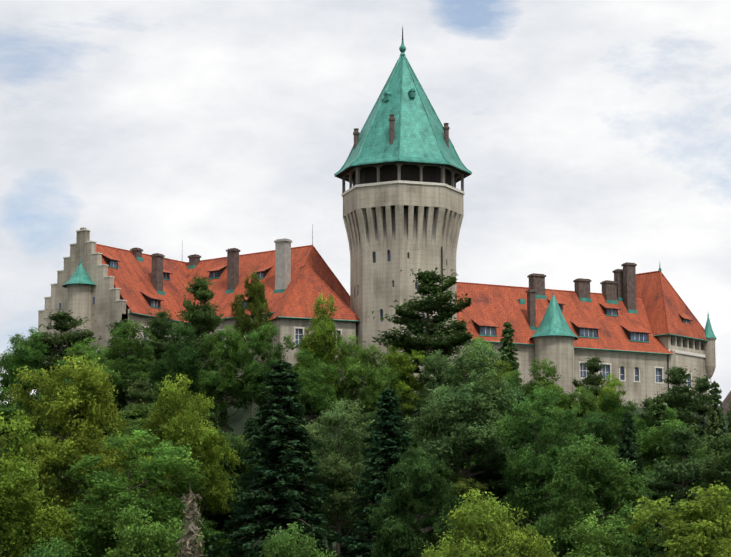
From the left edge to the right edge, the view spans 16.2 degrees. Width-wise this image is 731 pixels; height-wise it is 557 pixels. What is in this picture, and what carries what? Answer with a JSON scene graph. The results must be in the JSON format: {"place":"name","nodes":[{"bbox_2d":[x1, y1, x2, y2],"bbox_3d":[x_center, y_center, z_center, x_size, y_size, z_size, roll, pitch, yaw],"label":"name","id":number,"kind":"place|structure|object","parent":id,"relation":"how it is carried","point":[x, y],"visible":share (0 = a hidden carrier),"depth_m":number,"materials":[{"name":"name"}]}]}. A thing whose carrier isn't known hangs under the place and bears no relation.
{"place":"outdoors","nodes":[
{"label":"outdoors","id":0,"kind":"place"},
{"bbox_2d":[0,398,730,556],"bbox_3d":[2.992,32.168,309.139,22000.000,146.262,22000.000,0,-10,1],"label":"hill","id":1,"kind":"structure","parent":0,"point":[238,419],"depth_m":288.59,"materials":[{"name":"green plant"}]},
{"bbox_2d":[0,386,51,451],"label":"deciduous tree","id":2,"kind":"object","parent":1,"relation":"on","point":[6,409],"visible":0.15,"depth_m":278.42,"materials":[{"name":"green plant"}]},
{"bbox_2d":[0,326,55,396],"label":"deciduous tree","id":3,"kind":"object","parent":1,"relation":"on","point":[24,353],"visible":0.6,"depth_m":287.28,"materials":[{"name":"green plant"}]},
{"bbox_2d":[16,396,45,462],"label":"spruce tree","id":4,"kind":"object","parent":1,"relation":"on","point":[37,399],"visible":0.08,"depth_m":271.67,"materials":[{"name":"green plant"}]},
{"bbox_2d":[0,409,78,556],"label":"deciduous tree","id":5,"kind":"object","parent":1,"relation":"on","point":[14,495],"visible":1,"depth_m":132.49,"materials":[{"name":"green plant"}]},
{"bbox_2d":[21,536,74,556],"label":"deciduous tree","id":6,"kind":"object","parent":1,"relation":"on","point":[44,552],"visible":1,"depth_m":96.57,"materials":[{"name":"green plant"}]},
{"bbox_2d":[6,460,107,533],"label":"deciduous tree","id":7,"kind":"object","parent":1,"relation":"on","point":[53,483],"depth_m":229.48,"materials":[{"name":"green plant"}]},
{"bbox_2d":[19,480,99,555],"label":"deciduous tree","id":8,"kind":"object","parent":1,"relation":"on","point":[78,492],"visible":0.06,"depth_m":223.88,"materials":[{"name":"green plant"}]},
{"bbox_2d":[19,309,101,394],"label":"pine tree","id":9,"kind":"object","parent":1,"relation":"on","point":[62,326],"visible":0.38,"depth_m":290.32,"materials":[{"name":"green plant"}]},
{"bbox_2d":[3,357,125,437],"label":"deciduous tree","id":10,"kind":"object","parent":1,"relation":"on","point":[63,362],"visible":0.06,"depth_m":281.28,"materials":[{"name":"green plant"}]},
{"bbox_2d":[1,355,148,549],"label":"deciduous tree","id":11,"kind":"object","parent":1,"relation":"on","point":[91,396],"visible":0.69,"depth_m":213.02,"materials":[{"name":"green plant"}]},
{"bbox_2d":[62,337,127,440],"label":"deciduous tree","id":12,"kind":"object","parent":1,"relation":"on","point":[89,350],"visible":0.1,"depth_m":285.62,"materials":[{"name":"green plant"}]},
{"bbox_2d":[53,437,143,455],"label":"deciduous tree","id":13,"kind":"object","parent":1,"relation":"on","point":[104,443],"depth_m":237.90,"materials":[{"name":"green plant"}]},
{"bbox_2d":[98,412,110,440],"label":"spruce tree","id":14,"kind":"object","parent":1,"relation":"on","point":[106,433],"depth_m":267.16,"materials":[{"name":"green plant"}]},
{"bbox_2d":[79,442,146,500],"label":"deciduous tree","id":15,"kind":"object","parent":1,"relation":"on","point":[123,465],"visible":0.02,"depth_m":228.11,"materials":[{"name":"green plant"}]},
{"bbox_2d":[89,402,163,450],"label":"deciduous tree","id":16,"kind":"object","parent":1,"relation":"on","point":[136,422],"visible":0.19,"depth_m":258.30,"materials":[{"name":"green plant"}]},
{"bbox_2d":[105,318,151,411],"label":"pine tree","id":17,"kind":"object","parent":1,"relation":"on","point":[116,325],"visible":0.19,"depth_m":294.86,"materials":[{"name":"green plant"}]},
{"bbox_2d":[55,428,211,556],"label":"deciduous tree","id":18,"kind":"object","parent":1,"relation":"on","point":[94,530],"visible":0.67,"depth_m":147.26,"materials":[{"name":"green plant"}]},
{"bbox_2d":[107,318,163,409],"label":"deciduous tree","id":19,"kind":"object","parent":1,"relation":"on","point":[132,371],"visible":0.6,"depth_m":284.60,"materials":[{"name":"green plant"}]},
{"bbox_2d":[110,377,163,437],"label":"pine tree","id":20,"kind":"object","parent":1,"relation":"on","point":[141,392],"visible":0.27,"depth_m":260.32,"materials":[{"name":"green plant"}]},
{"bbox_2d":[129,423,168,458],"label":"deciduous tree","id":21,"kind":"object","parent":1,"relation":"on","point":[152,433],"depth_m":238.08,"materials":[{"name":"green plant"}]},
{"bbox_2d":[103,501,210,556],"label":"deciduous tree","id":22,"kind":"object","parent":1,"relation":"on","point":[143,540],"visible":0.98,"depth_m":109.37,"materials":[{"name":"green plant"}]},
{"bbox_2d":[140,309,180,427],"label":"pine tree","id":23,"kind":"object","parent":1,"relation":"on","point":[160,324],"visible":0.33,"depth_m":294.91,"materials":[{"name":"green plant"}]},
{"bbox_2d":[145,321,213,411],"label":"deciduous tree","id":24,"kind":"object","parent":1,"relation":"on","point":[174,362],"visible":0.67,"depth_m":276.76,"materials":[{"name":"green plant"}]},
{"bbox_2d":[125,372,243,516],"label":"deciduous tree","id":25,"kind":"object","parent":1,"relation":"on","point":[186,427],"visible":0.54,"depth_m":207.58,"materials":[{"name":"green plant"}]},
{"bbox_2d":[176,487,204,556],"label":"dead tree","id":26,"kind":"object","parent":1,"relation":"on","point":[190,537],"visible":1,"depth_m":102.02,"materials":[{"name":"wood"}]},
{"bbox_2d":[169,370,221,422],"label":"deciduous tree","id":27,"kind":"object","parent":1,"relation":"on","point":[210,395],"visible":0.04,"depth_m":283.94,"materials":[{"name":"green plant"}]},
{"bbox_2d":[167,274,229,381],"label":"pine tree","id":28,"kind":"object","parent":1,"relation":"on","point":[202,319],"visible":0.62,"depth_m":290.25,"materials":[{"name":"green plant"}]},
{"bbox_2d":[38,224,359,408],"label":"castle range","id":29,"kind":"structure","parent":1,"relation":"on","point":[105,285],"depth_m":304.76,"materials":[{"name":"tile"}]},
{"bbox_2d":[170,467,227,543],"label":"deciduous tree","id":30,"kind":"object","parent":1,"relation":"on","point":[208,510],"depth_m":226.52,"materials":[{"name":"green plant"}]},
{"bbox_2d":[196,411,220,428],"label":"deciduous tree","id":31,"kind":"object","parent":1,"relation":"on","point":[211,415],"visible":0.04,"depth_m":268.10,"materials":[{"name":"green plant"}]},
{"bbox_2d":[194,515,239,556],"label":"deciduous tree","id":32,"kind":"object","parent":1,"relation":"on","point":[205,533],"visible":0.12,"depth_m":219.11,"materials":[{"name":"green plant"}]},
{"bbox_2d":[170,429,268,546],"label":"deciduous tree","id":33,"kind":"object","parent":1,"relation":"on","point":[240,468],"visible":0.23,"depth_m":224.17,"materials":[{"name":"green plant"}]},
{"bbox_2d":[187,325,258,433],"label":"deciduous tree","id":34,"kind":"object","parent":1,"relation":"on","point":[230,363],"visible":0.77,"depth_m":276.19,"materials":[{"name":"green plant"}]},
{"bbox_2d":[217,519,261,552],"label":"deciduous tree","id":35,"kind":"object","parent":1,"relation":"on","point":[232,536],"depth_m":230.90,"materials":[{"name":"green plant"}]},
{"bbox_2d":[239,417,258,444],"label":"spruce tree","id":36,"kind":"object","parent":1,"relation":"on","point":[248,431],"visible":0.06,"depth_m":266.46,"materials":[{"name":"green plant"}]},
{"bbox_2d":[228,269,275,416],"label":"deciduous tree","id":37,"kind":"object","parent":1,"relation":"on","point":[256,306],"visible":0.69,"depth_m":286.15,"materials":[{"name":"green plant"}]},
{"bbox_2d":[215,432,306,541],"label":"deciduous tree","id":38,"kind":"object","parent":1,"relation":"on","point":[234,474],"visible":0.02,"depth_m":224.33,"materials":[{"name":"green plant"}]},
{"bbox_2d":[234,322,310,427],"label":"deciduous tree","id":39,"kind":"object","parent":1,"relation":"on","point":[253,373],"visible":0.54,"depth_m":273.30,"materials":[{"name":"green plant"}]},
{"bbox_2d":[205,358,347,556],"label":"spruce tree","id":40,"kind":"object","parent":1,"relation":"on","point":[286,486],"visible":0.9,"depth_m":187.76,"materials":[{"name":"green plant"}]},
{"bbox_2d":[234,493,329,536],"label":"deciduous tree","id":41,"kind":"object","parent":1,"relation":"on","point":[269,527],"depth_m":222.35,"materials":[{"name":"green plant"}]},
{"bbox_2d":[254,370,322,431],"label":"deciduous tree","id":42,"kind":"object","parent":1,"relation":"on","point":[308,420],"visible":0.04,"depth_m":273.60,"materials":[{"name":"green plant"}]},
{"bbox_2d":[260,521,337,556],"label":"deciduous tree","id":43,"kind":"object","parent":1,"relation":"on","point":[279,545],"visible":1,"depth_m":108.64,"materials":[{"name":"green plant"}]},
{"bbox_2d":[287,344,341,436],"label":"deciduous tree","id":44,"kind":"object","parent":1,"relation":"on","point":[312,386],"visible":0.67,"depth_m":271.52,"materials":[{"name":"green plant"}]},
{"bbox_2d":[288,433,352,553],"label":"deciduous tree","id":45,"kind":"object","parent":1,"relation":"on","point":[318,449],"depth_m":241.75,"materials":[{"name":"green plant"}]},
{"bbox_2d":[295,293,349,436],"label":"deciduous tree","id":46,"kind":"object","parent":1,"relation":"on","point":[319,337],"visible":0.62,"depth_m":273.96,"materials":[{"name":"green plant"}]},
{"bbox_2d":[305,445,346,551],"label":"deciduous tree","id":47,"kind":"object","parent":1,"relation":"on","point":[331,548],"depth_m":240.18,"materials":[{"name":"green plant"}]},
{"bbox_2d":[310,501,354,543],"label":"deciduous tree","id":48,"kind":"object","parent":1,"relation":"on","point":[323,525],"depth_m":229.79,"materials":[{"name":"green plant"}]},
{"bbox_2d":[299,398,394,555],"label":"deciduous tree","id":49,"kind":"object","parent":1,"relation":"on","point":[342,477],"visible":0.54,"depth_m":202.12,"materials":[{"name":"green plant"}]},
{"bbox_2d":[340,521,372,556],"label":"spruce tree","id":50,"kind":"object","parent":1,"relation":"on","point":[344,552],"visible":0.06,"depth_m":233.63,"materials":[{"name":"green plant"}]},
{"bbox_2d":[313,408,407,542],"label":"deciduous tree","id":51,"kind":"object","parent":1,"relation":"on","point":[370,417],"visible":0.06,"depth_m":228.57,"materials":[{"name":"green plant"}]},
{"bbox_2d":[333,334,403,432],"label":"deciduous tree","id":52,"kind":"object","parent":1,"relation":"on","point":[373,371],"visible":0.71,"depth_m":271.66,"materials":[{"name":"green plant"}]},
{"bbox_2d":[341,385,421,556],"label":"spruce tree","id":53,"kind":"object","parent":1,"relation":"on","point":[384,441],"visible":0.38,"depth_m":182.95,"materials":[{"name":"green plant"}]},
{"bbox_2d":[368,344,429,429],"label":"deciduous tree","id":54,"kind":"object","parent":1,"relation":"on","point":[405,368],"visible":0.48,"depth_m":274.15,"materials":[{"name":"green plant"}]},
{"bbox_2d":[347,434,472,534],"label":"deciduous tree","id":55,"kind":"object","parent":1,"relation":"on","point":[452,472],"visible":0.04,"depth_m":227.29,"materials":[{"name":"green plant"}]},
{"bbox_2d":[365,442,463,556],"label":"deciduous tree","id":56,"kind":"object","parent":1,"relation":"on","point":[400,536],"visible":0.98,"depth_m":157.48,"materials":[{"name":"green plant"}]},
{"bbox_2d":[362,267,473,399],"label":"pine tree","id":57,"kind":"object","parent":1,"relation":"on","point":[410,319],"visible":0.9,"depth_m":278.32,"materials":[{"name":"green plant"}]},
{"bbox_2d":[415,476,448,543],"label":"spruce tree","id":58,"kind":"object","parent":1,"relation":"on","point":[428,510],"visible":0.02,"depth_m":223.04,"materials":[{"name":"green plant"}]},
{"bbox_2d":[406,349,464,420],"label":"deciduous tree","id":59,"kind":"object","parent":1,"relation":"on","point":[433,362],"visible":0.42,"depth_m":273.64,"materials":[{"name":"green plant"}]},
{"bbox_2d":[434,376,467,543],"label":"spruce tree","id":60,"kind":"object","parent":1,"relation":"on","point":[445,382],"depth_m":235.38,"materials":[{"name":"green plant"}]},
{"bbox_2d":[427,476,497,541],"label":"deciduous tree","id":61,"kind":"object","parent":1,"relation":"on","point":[463,486],"visible":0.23,"depth_m":221.23,"materials":[{"name":"green plant"}]},
{"bbox_2d":[452,455,480,506],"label":"deciduous tree","id":62,"kind":"object","parent":1,"relation":"on","point":[465,477],"depth_m":233.86,"materials":[{"name":"green plant"}]},
{"bbox_2d":[404,338,531,486],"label":"deciduous tree","id":63,"kind":"object","parent":1,"relation":"on","point":[466,416],"visible":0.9,"depth_m":222.92,"materials":[{"name":"green plant"}]},
{"bbox_2d":[441,336,499,391],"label":"deciduous tree","id":64,"kind":"object","parent":1,"relation":"on","point":[472,352],"visible":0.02,"depth_m":273.44,"materials":[{"name":"green plant"}]},
{"bbox_2d":[419,487,558,556],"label":"deciduous tree","id":65,"kind":"object","parent":1,"relation":"on","point":[475,541],"visible":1,"depth_m":136.89,"materials":[{"name":"green plant"}]},
{"bbox_2d":[461,353,520,410],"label":"deciduous tree","id":66,"kind":"object","parent":1,"relation":"on","point":[498,363],"visible":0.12,"depth_m":272.58,"materials":[{"name":"green plant"}]},
{"bbox_2d":[497,317,522,395],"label":"spruce tree","id":67,"kind":"object","parent":1,"relation":"on","point":[508,346],"visible":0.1,"depth_m":277.12,"materials":[{"name":"green plant"}]},
{"bbox_2d":[454,424,575,531],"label":"deciduous tree","id":68,"kind":"object","parent":1,"relation":"on","point":[493,470],"visible":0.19,"depth_m":224.38,"materials":[{"name":"green plant"}]},
{"bbox_2d":[502,369,542,426],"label":"deciduous tree","id":69,"kind":"object","parent":1,"relation":"on","point":[515,379],"visible":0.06,"depth_m":266.45,"materials":[{"name":"green plant"}]},
{"bbox_2d":[497,394,555,556],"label":"spruce tree","id":70,"kind":"object","parent":1,"relation":"on","point":[514,444],"visible":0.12,"depth_m":223.91,"materials":[{"name":"green plant"}]},
{"bbox_2d":[471,405,590,500],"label":"deciduous tree","id":71,"kind":"object","parent":1,"relation":"on","point":[556,412],"visible":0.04,"depth_m":228.50,"materials":[{"name":"green plant"}]},
{"bbox_2d":[493,385,592,556],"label":"deciduous tree","id":72,"kind":"object","parent":1,"relation":"on","point":[528,468],"visible":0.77,"depth_m":197.32,"materials":[{"name":"green plant"}]},
{"bbox_2d":[513,358,579,433],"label":"deciduous tree","id":73,"kind":"object","parent":1,"relation":"on","point":[546,383],"visible":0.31,"depth_m":266.02,"materials":[{"name":"green plant"}]},
{"bbox_2d":[538,407,577,550],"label":"deciduous tree","id":74,"kind":"object","parent":1,"relation":"on","point":[563,419],"depth_m":249.69,"materials":[{"name":"green plant"}]},
{"bbox_2d":[553,386,603,432],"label":"deciduous tree","id":75,"kind":"object","parent":1,"relation":"on","point":[589,405],"visible":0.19,"depth_m":263.07,"materials":[{"name":"green plant"}]},
{"bbox_2d":[559,410,619,459],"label":"deciduous tree","id":76,"kind":"object","parent":1,"relation":"on","point":[597,418],"visible":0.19,"depth_m":241.38,"materials":[{"name":"green plant"}]},
{"bbox_2d":[572,355,612,404],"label":"pine tree","id":77,"kind":"object","parent":1,"relation":"on","point":[592,382],"visible":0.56,"depth_m":283.08,"materials":[{"name":"green plant"}]},
{"bbox_2d":[526,433,662,556],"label":"deciduous tree","id":78,"kind":"object","parent":1,"relation":"on","point":[592,474],"visible":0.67,"depth_m":170.77,"materials":[{"name":"green plant"}]},
{"bbox_2d":[556,511,640,556],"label":"deciduous tree","id":79,"kind":"object","parent":1,"relation":"on","point":[588,527],"visible":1,"depth_m":109.11,"materials":[{"name":"green plant"}]},
{"bbox_2d":[566,416,645,451],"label":"deciduous tree","id":80,"kind":"object","parent":1,"relation":"on","point":[617,427],"visible":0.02,"depth_m":245.35,"materials":[{"name":"green plant"}]},
{"bbox_2d":[594,373,626,434],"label":"deciduous tree","id":81,"kind":"object","parent":1,"relation":"on","point":[611,385],"visible":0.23,"depth_m":267.17,"materials":[{"name":"green plant"}]},
{"bbox_2d":[578,501,645,556],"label":"deciduous tree","id":82,"kind":"object","parent":1,"relation":"on","point":[634,519],"depth_m":224.39,"materials":[{"name":"green plant"}]},
{"bbox_2d":[599,391,647,444],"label":"deciduous tree","id":83,"kind":"object","parent":1,"relation":"on","point":[626,408],"visible":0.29,"depth_m":266.32,"materials":[{"name":"green plant"}]},
{"bbox_2d":[616,412,655,556],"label":"spruce tree","id":84,"kind":"object","parent":1,"relation":"on","point":[627,441],"visible":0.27,"depth_m":227.96,"materials":[{"name":"green plant"}]},
{"bbox_2d":[635,396,654,427],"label":"tree","id":85,"kind":"object","parent":1,"relation":"on","point":[646,404],"visible":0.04,"depth_m":272.25,"materials":[{"name":"green plant"}]},
{"bbox_2d":[637,460,663,553],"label":"deciduous tree","id":86,"kind":"object","parent":1,"relation":"on","point":[647,464],"visible":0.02,"depth_m":232.40,"materials":[{"name":"green plant"}]},
{"bbox_2d":[601,419,710,530],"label":"deciduous tree","id":87,"kind":"object","parent":1,"relation":"on","point":[653,435],"visible":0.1,"depth_m":233.76,"materials":[{"name":"green plant"}]},
{"bbox_2d":[642,391,670,552],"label":"spruce tree","id":88,"kind":"object","parent":1,"relation":"on","point":[658,411],"visible":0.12,"depth_m":240.49,"materials":[{"name":"green plant"}]},
{"bbox_2d":[635,400,681,457],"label":"deciduous tree","id":89,"kind":"object","parent":1,"relation":"on","point":[670,415],"visible":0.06,"depth_m":266.54,"materials":[{"name":"green plant"}]},
{"bbox_2d":[647,490,678,556],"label":"spruce tree","id":90,"kind":"object","parent":1,"relation":"on","point":[660,547],"visible":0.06,"depth_m":223.41,"materials":[{"name":"green plant"}]},
{"bbox_2d":[632,422,717,555],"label":"pine tree","id":91,"kind":"object","parent":1,"relation":"on","point":[688,468],"visible":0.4,"depth_m":202.56,"materials":[{"name":"green plant"}]},
{"bbox_2d":[622,481,730,556],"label":"deciduous tree","id":92,"kind":"object","parent":1,"relation":"on","point":[695,529],"visible":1,"depth_m":136.78,"materials":[{"name":"green plant"}]},
{"bbox_2d":[655,366,701,433],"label":"pine tree","id":93,"kind":"object","parent":1,"relation":"on","point":[678,399],"visible":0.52,"depth_m":284.78,"materials":[{"name":"green plant"}]},
{"bbox_2d":[676,433,730,556],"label":"pine tree","id":94,"kind":"object","parent":1,"relation":"on","point":[718,465],"visible":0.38,"depth_m":187.27,"materials":[{"name":"green plant"}]},
{"bbox_2d":[688,375,721,448],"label":"pine tree","id":95,"kind":"object","parent":1,"relation":"on","point":[703,399],"visible":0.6,"depth_m":286.64,"materials":[{"name":"green plant"}]},
{"bbox_2d":[702,381,728,490],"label":"spruce tree","id":96,"kind":"object","parent":1,"relation":"on","point":[716,419],"visible":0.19,"depth_m":236.32,"materials":[{"name":"green plant"}]},
{"bbox_2d":[714,513,730,556],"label":"deciduous tree","id":97,"kind":"object","parent":1,"relation":"on","point":[728,551],"visible":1,"depth_m":104.20,"materials":[{"name":"green plant"}]},
{"bbox_2d":[720,391,730,413],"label":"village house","id":98,"kind":"structure","parent":1,"relation":"on","point":[727,399],"depth_m":322.29,"materials":[{"name":"paint"}]},
{"bbox_2d":[724,401,730,435],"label":"pine tree","id":99,"kind":"object","parent":1,"relation":"on","point":[728,419],"visible":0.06,"depth_m":279.42,"materials":[{"name":"green plant"}]},
{"bbox_2d":[0,0,730,406],"label":"sky","id":100,"kind":"structure","parent":0,"point":[593,137],"materials":[{"name":"white"}]},
{"bbox_2d":[334,26,471,396],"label":"castle tower","id":101,"kind":"structure","parent":0,"point":[403,170],"depth_m":298.74,"materials":[{"name":"grey stone"}]},
{"bbox_2d":[456,262,716,407],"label":"castle range","id":102,"kind":"structure","parent":0,"point":[639,333],"depth_m":312.71,"materials":[{"name":"tile"}]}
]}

